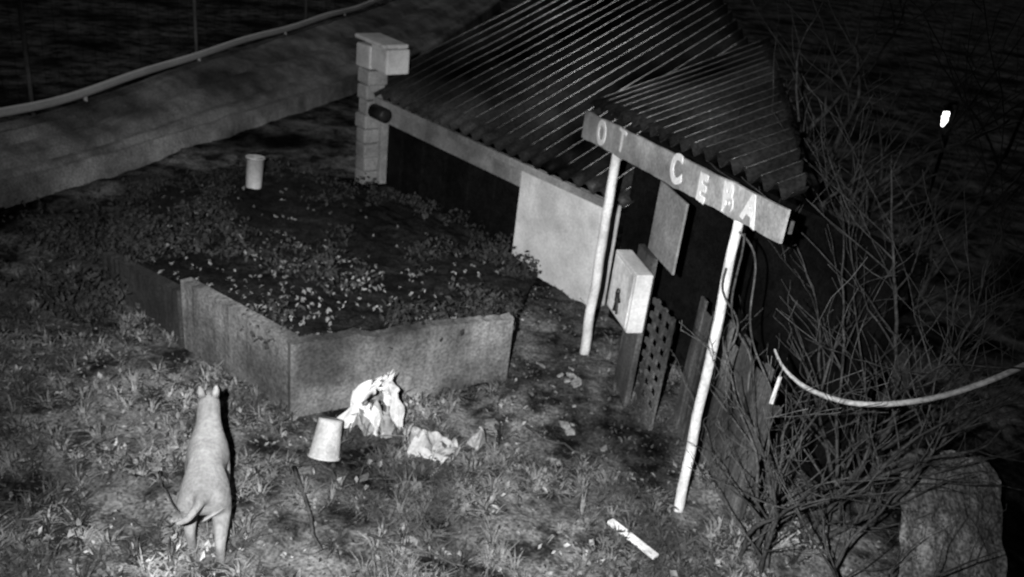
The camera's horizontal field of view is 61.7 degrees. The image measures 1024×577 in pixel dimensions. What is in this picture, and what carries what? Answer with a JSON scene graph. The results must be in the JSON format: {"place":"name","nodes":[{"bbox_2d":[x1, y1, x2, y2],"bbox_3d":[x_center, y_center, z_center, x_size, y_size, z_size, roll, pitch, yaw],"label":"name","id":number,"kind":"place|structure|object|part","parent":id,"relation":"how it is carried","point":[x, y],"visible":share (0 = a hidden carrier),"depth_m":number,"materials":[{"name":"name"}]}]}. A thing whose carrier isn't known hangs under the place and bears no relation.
{"place":"outdoors","nodes":[
{"label":"outdoors","id":0,"kind":"place"},
{"bbox_2d":[0,0,500,208],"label":"dirt road","id":1,"kind":"structure","parent":0,"point":[160,116],"depth_m":17.18,"materials":[{"name":"grey soil"}]},
{"bbox_2d":[0,0,381,116],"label":"steel pipe","id":2,"kind":"object","parent":1,"relation":"on","point":[84,93],"visible":0.9,"depth_m":17.04,"materials":[{"name":"grey metal"}]},
{"bbox_2d":[0,0,1023,576],"bbox_3d":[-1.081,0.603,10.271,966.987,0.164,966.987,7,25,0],"label":"ground","id":3,"kind":"structure","parent":0,"point":[320,136],"depth_m":11.12,"materials":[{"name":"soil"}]},
{"bbox_2d":[0,215,10,287],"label":"leafy shrub","id":4,"kind":"object","parent":3,"relation":"on","point":[7,278],"visible":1,"depth_m":9.77,"materials":[{"name":"black plant"}]},
{"bbox_2d":[0,187,157,265],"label":"leafy shrub","id":5,"kind":"object","parent":3,"relation":"on","point":[73,240],"visible":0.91,"depth_m":10.85,"materials":[{"name":"grey plant"}]},
{"bbox_2d":[22,263,140,332],"bbox_3d":[-4.950,-0.004,9.809,1.322,0.664,1.229,7,25,0],"label":"leafy shrub","id":6,"kind":"object","parent":3,"relation":"on","point":[88,302],"visible":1,"depth_m":9.74,"materials":[{"name":"grey plant"}]},
{"bbox_2d":[0,0,376,119],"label":"fence","id":7,"kind":"object","parent":3,"relation":"on","point":[26,51],"visible":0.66,"depth_m":16.22,"materials":[{"name":"paint"}]},
{"bbox_2d":[176,385,231,562],"bbox_3d":[-2.456,1.475,6.907,0.396,0.966,1.677,-1,26,-16],"label":"dog","id":8,"kind":"object","parent":3,"relation":"on","point":[204,490],"visible":1,"depth_m":6.60},
{"bbox_2d":[101,155,540,416],"bbox_3d":[-2.647,-0.785,11.811,7.688,1.044,5.345,27,32,36],"label":"walled garden bed","id":9,"kind":"object","parent":3,"relation":"on","point":[306,293],"visible":0.98,"depth_m":10.16,"materials":[{"name":"concrete"}]},
{"bbox_2d":[245,154,264,189],"bbox_3d":[-4.091,-1.850,13.633,0.304,0.504,0.312,22,23,29],"label":"plastic bucket","id":10,"kind":"object","parent":9,"relation":"on","point":[254,168],"visible":1,"depth_m":13.55,"materials":[{"name":"white plastic"}]},
{"bbox_2d":[307,416,342,461],"bbox_3d":[-1.713,1.391,7.959,0.312,0.364,0.304,11,-1,-26],"label":"plastic bucket","id":11,"kind":"object","parent":3,"relation":"on","point":[325,444],"visible":1,"depth_m":7.86,"materials":[{"name":"white plastic"}]},
{"bbox_2d":[36,356,614,575],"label":"rubble","id":12,"kind":"object","parent":3,"relation":"on","point":[569,430],"visible":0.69,"depth_m":8.18,"materials":[{"name":"stone"}]},
{"bbox_2d":[154,369,585,566],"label":"fallen branches","id":13,"kind":"object","parent":3,"relation":"on","point":[298,481],"visible":0.94,"depth_m":7.40,"materials":[{"name":"grey wood"}]},
{"bbox_2d":[337,370,404,437],"bbox_3d":[-1.365,1.067,8.305,0.698,0.694,0.490,7,25,0],"label":"torn plastic sack","id":14,"kind":"object","parent":3,"relation":"on","point":[375,415],"visible":0.98,"depth_m":8.22,"materials":[{"name":"plastic"}]},
{"bbox_2d":[355,66,387,183],"bbox_3d":[-2.443,-2.781,14.752,0.411,2.002,0.378,-15,33,-38],"label":"shaft","id":15,"kind":"object","parent":3,"relation":"on","point":[367,129],"visible":0.84,"depth_m":14.60,"materials":[{"name":"paint"}]},
{"bbox_2d":[355,33,409,74],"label":"capping block","id":16,"kind":"structure","parent":15,"relation":"on","point":[384,54],"depth_m":13.79,"materials":[{"name":"grey concrete"}]},
{"bbox_2d":[339,413,405,444],"bbox_3d":[-1.460,1.351,8.311,0.897,0.427,0.570,-7,29,-28],"label":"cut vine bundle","id":17,"kind":"object","parent":3,"relation":"on","point":[371,437],"visible":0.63,"depth_m":8.22,"materials":[{"name":"grey plant"}]},
{"bbox_2d":[376,122,388,183],"bbox_3d":[-2.310,-2.360,15.008,0.200,1.250,0.350,-15,33,-38],"label":"post","id":18,"kind":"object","parent":3,"relation":"on","point":[383,128],"depth_m":14.84,"materials":[{"name":"paint"}]},
{"bbox_2d":[385,100,531,186],"bbox_3d":[-1.070,-2.363,13.493,0.210,0.290,3.940,-15,33,-38],"label":"lintel band","id":19,"kind":"object","parent":18,"relation":"on","point":[496,167],"visible":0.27,"depth_m":13.11,"materials":[{"name":"paint"}]},
{"bbox_2d":[368,103,390,122],"bbox_3d":[-2.160,-2.858,13.989,0.234,0.233,0.400,-15,33,-38],"label":"black canister","id":20,"kind":"object","parent":19,"relation":"on","point":[379,113],"visible":1,"depth_m":13.88,"materials":[{"name":"plastic"}]},
{"bbox_2d":[407,427,457,463],"bbox_3d":[-0.748,1.425,8.165,0.477,0.308,0.416,7,25,0],"label":"crumpled cloth","id":21,"kind":"object","parent":3,"relation":"on","point":[424,442],"visible":0.98,"depth_m":8.11,"materials":[{"name":"white fabric"}]},
{"bbox_2d":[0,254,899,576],"bbox_3d":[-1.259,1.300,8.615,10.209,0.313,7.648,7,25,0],"label":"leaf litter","id":22,"kind":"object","parent":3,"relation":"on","point":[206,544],"visible":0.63,"depth_m":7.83,"materials":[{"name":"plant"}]},
{"bbox_2d":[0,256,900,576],"bbox_3d":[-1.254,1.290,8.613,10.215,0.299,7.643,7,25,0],"label":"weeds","id":23,"kind":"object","parent":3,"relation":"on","point":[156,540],"visible":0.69,"depth_m":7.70,"materials":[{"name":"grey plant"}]},
{"bbox_2d":[386,124,519,254],"bbox_3d":[-1.002,-1.604,13.734,0.050,1.255,3.580,-15,33,-38],"label":"half door","id":24,"kind":"structure","parent":3,"relation":"on","point":[506,206],"depth_m":13.58,"materials":[{"name":"black wood"}]},
{"bbox_2d":[397,130,404,193],"bbox_3d":[-1.887,-2.152,14.558,0.060,1.150,0.050,-15,33,-38],"label":"door stile","id":25,"kind":"object","parent":24,"relation":"attached to","point":[400,164],"depth_m":14.53,"materials":[{"name":"black wood"}]},
{"bbox_2d":[418,140,425,199],"bbox_3d":[-1.488,-1.911,14.148,0.060,1.150,0.050,-15,33,-38],"label":"door stile","id":26,"kind":"object","parent":24,"relation":"attached to","point":[422,163],"depth_m":14.10,"materials":[{"name":"black wood"}]},
{"bbox_2d":[440,151,448,211],"bbox_3d":[-1.090,-1.669,13.739,0.060,1.150,0.050,-15,33,-38],"label":"door stile","id":27,"kind":"object","parent":24,"relation":"attached to","point":[444,179],"depth_m":13.69,"materials":[{"name":"black wood"}]},
{"bbox_2d":[463,162,472,225],"bbox_3d":[-0.691,-1.428,13.330,0.060,1.150,0.050,-15,33,-38],"label":"door stile","id":28,"kind":"object","parent":24,"relation":"attached to","point":[468,187],"depth_m":13.27,"materials":[{"name":"black wood"}]},
{"bbox_2d":[487,175,497,240],"bbox_3d":[-0.293,-1.187,12.921,0.060,1.150,0.050,-15,33,-38],"label":"door stile","id":29,"kind":"object","parent":24,"relation":"attached to","point":[493,203],"depth_m":12.88,"materials":[{"name":"black wood"}]},
{"bbox_2d":[466,428,485,450],"bbox_3d":[-0.359,1.455,8.373,0.209,0.202,0.310,7,25,0],"label":"crumpled cloth","id":30,"kind":"object","parent":3,"relation":"on","point":[476,441],"visible":1,"depth_m":8.33,"materials":[{"name":"grey fabric"}]},
{"bbox_2d":[512,166,620,308],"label":"whitewashed wall","id":31,"kind":"structure","parent":3,"relation":"on","point":[556,232],"depth_m":11.74,"materials":[{"name":"white paint"}]},
{"bbox_2d":[607,244,657,406],"bbox_3d":[1.176,0.473,9.190,0.310,1.900,0.660,0,26,-14],"label":"meter cabinet","id":32,"kind":"object","parent":3,"relation":"on","point":[631,286],"visible":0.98,"depth_m":8.91,"materials":[{"name":"white paint"}]},
{"bbox_3d":[1.133,0.023,8.955,0.012,0.580,0.580,0,26,-14],"label":"door leaf","id":33,"kind":"part","parent":32,"relation":"part of","materials":[{"name":"white paint"}]},
{"bbox_2d":[607,519,658,558],"bbox_3d":[1.028,2.133,7.323,0.070,0.050,0.546,-13,32,-37],"label":"loose plank","id":34,"kind":"object","parent":3,"relation":"on","point":[651,553],"visible":1,"depth_m":7.28,"materials":[{"name":"white paint"}]},
{"bbox_2d":[632,297,675,430],"bbox_3d":[1.469,0.836,8.969,0.057,1.400,0.520,0,26,-14],"label":"wooden trellis","id":35,"kind":"object","parent":3,"relation":"on","point":[655,351],"visible":0.91,"depth_m":8.90,"materials":[{"name":"grey wood"}]},
{"bbox_2d":[579,37,808,512],"bbox_3d":[1.717,-0.364,8.762,2.030,3.834,4.899,7,25,0],"label":"porch canopy","id":36,"kind":"object","parent":3,"relation":"on","point":[697,108],"visible":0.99,"depth_m":8.13,"materials":[{"name":"white paint"}]},
{"bbox_2d":[648,181,688,274],"bbox_3d":[1.510,-0.596,8.335,0.024,0.720,0.660,0,26,-14],"label":"hanging panel","id":37,"kind":"object","parent":36,"relation":"hanging from","point":[669,219],"visible":1,"depth_m":8.29,"materials":[{"name":"paint"}]},
{"bbox_2d":[582,110,790,243],"bbox_3d":[1.357,-1.166,8.007,0.038,0.810,4.551,0,26,-14],"label":"lettered signboard","id":38,"kind":"object","parent":36,"relation":"attached to","point":[760,214],"visible":1,"depth_m":7.27,"materials":[{"name":"paint"}]},
{"bbox_2d":[721,231,771,414],"bbox_3d":[1.882,0.344,6.794,0.618,1.530,0.248,18,27,22],"label":"dead vine","id":39,"kind":"object","parent":36,"relation":"hanging from","point":[743,235],"visible":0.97,"depth_m":6.82,"materials":[{"name":"grey plant"}]},
{"bbox_2d":[672,296,781,526],"bbox_3d":[2.001,1.103,8.157,0.072,1.647,1.700,0,26,-14],"label":"plank fence","id":40,"kind":"object","parent":3,"relation":"on","point":[739,363],"visible":0.56,"depth_m":7.99,"materials":[{"name":"grey wood"}]},
{"bbox_2d":[670,296,796,484],"bbox_3d":[1.949,1.119,8.071,0.952,1.703,1.356,1,26,-13],"label":"bare shrub tree","id":41,"kind":"object","parent":3,"relation":"on","point":[712,451],"visible":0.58,"depth_m":7.99,"materials":[{"name":"grey plant"}]},
{"bbox_2d":[608,132,918,492],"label":"porch back wall","id":42,"kind":"structure","parent":3,"relation":"on","point":[688,284],"depth_m":8.65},
{"bbox_2d":[374,0,748,207],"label":"corrugated roof","id":43,"kind":"structure","parent":42,"relation":"on","point":[531,80],"depth_m":13.74,"materials":[{"name":"metal"}]},
{"bbox_2d":[373,97,615,212],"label":"fascia","id":44,"kind":"structure","parent":43,"relation":"attached to","point":[552,180],"depth_m":12.21,"materials":[{"name":"paint"}]},
{"bbox_2d":[454,128,603,197],"bbox_3d":[0.169,-1.918,14.538,0.100,1.400,3.900,-15,33,-38],"label":"corrugated roof edge","id":45,"kind":"object","parent":43,"relation":"attached to","point":[556,174],"depth_m":14.21,"materials":[{"name":"grey metal"}]},
{"bbox_2d":[679,253,927,576],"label":"bare shrub tree","id":46,"kind":"object","parent":3,"relation":"on","point":[771,521],"visible":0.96,"depth_m":6.82,"materials":[{"name":"grey plant"}]},
{"bbox_2d":[774,349,1023,406],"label":"garden hose","id":47,"kind":"object","parent":46,"relation":"on","point":[982,383],"visible":0.95,"depth_m":5.82,"materials":[{"name":"grey rubber"}]},
{"bbox_2d":[769,369,782,403],"bbox_3d":[1.965,0.721,6.359,0.040,0.362,0.091,14,26,15],"label":"hanging tag","id":48,"kind":"object","parent":47,"relation":"hanging from","point":[776,387],"visible":1,"depth_m":6.41,"materials":[{"name":"white plastic"}]},
{"bbox_2d":[715,327,1007,576],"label":"bare shrub tree","id":49,"kind":"object","parent":3,"relation":"on","point":[831,565],"visible":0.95,"depth_m":6.55,"materials":[{"name":"grey plant"}]},
{"bbox_2d":[708,89,1023,540],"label":"bare shrub tree","id":50,"kind":"object","parent":3,"relation":"on","point":[866,513],"visible":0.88,"depth_m":7.03,"materials":[{"name":"grey plant"}]},
{"bbox_2d":[750,0,1023,328],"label":"bare shrub tree","id":51,"kind":"object","parent":3,"relation":"on","point":[933,271],"visible":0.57,"depth_m":9.55,"materials":[{"name":"grey plant"}]},
{"bbox_2d":[751,0,1023,503],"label":"bare shrub tree","id":52,"kind":"object","parent":3,"relation":"on","point":[884,434],"visible":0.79,"depth_m":7.06,"materials":[{"name":"grey plant"}]},
{"bbox_2d":[907,101,958,251],"bbox_3d":[6.902,-1.737,14.269,0.315,2.790,0.174,1,26,-12],"label":"street lamp","id":53,"kind":"object","parent":3,"relation":"on","point":[944,117],"visible":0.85,"depth_m":14.04,"materials":[{"name":"black"}]},
{"bbox_2d":[890,448,1006,576],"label":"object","id":54,"kind":"object","parent":3,"relation":"on","point":[940,505],"visible":0.84,"depth_m":7.34,"materials":[{"name":"grey stone"}]}
]}

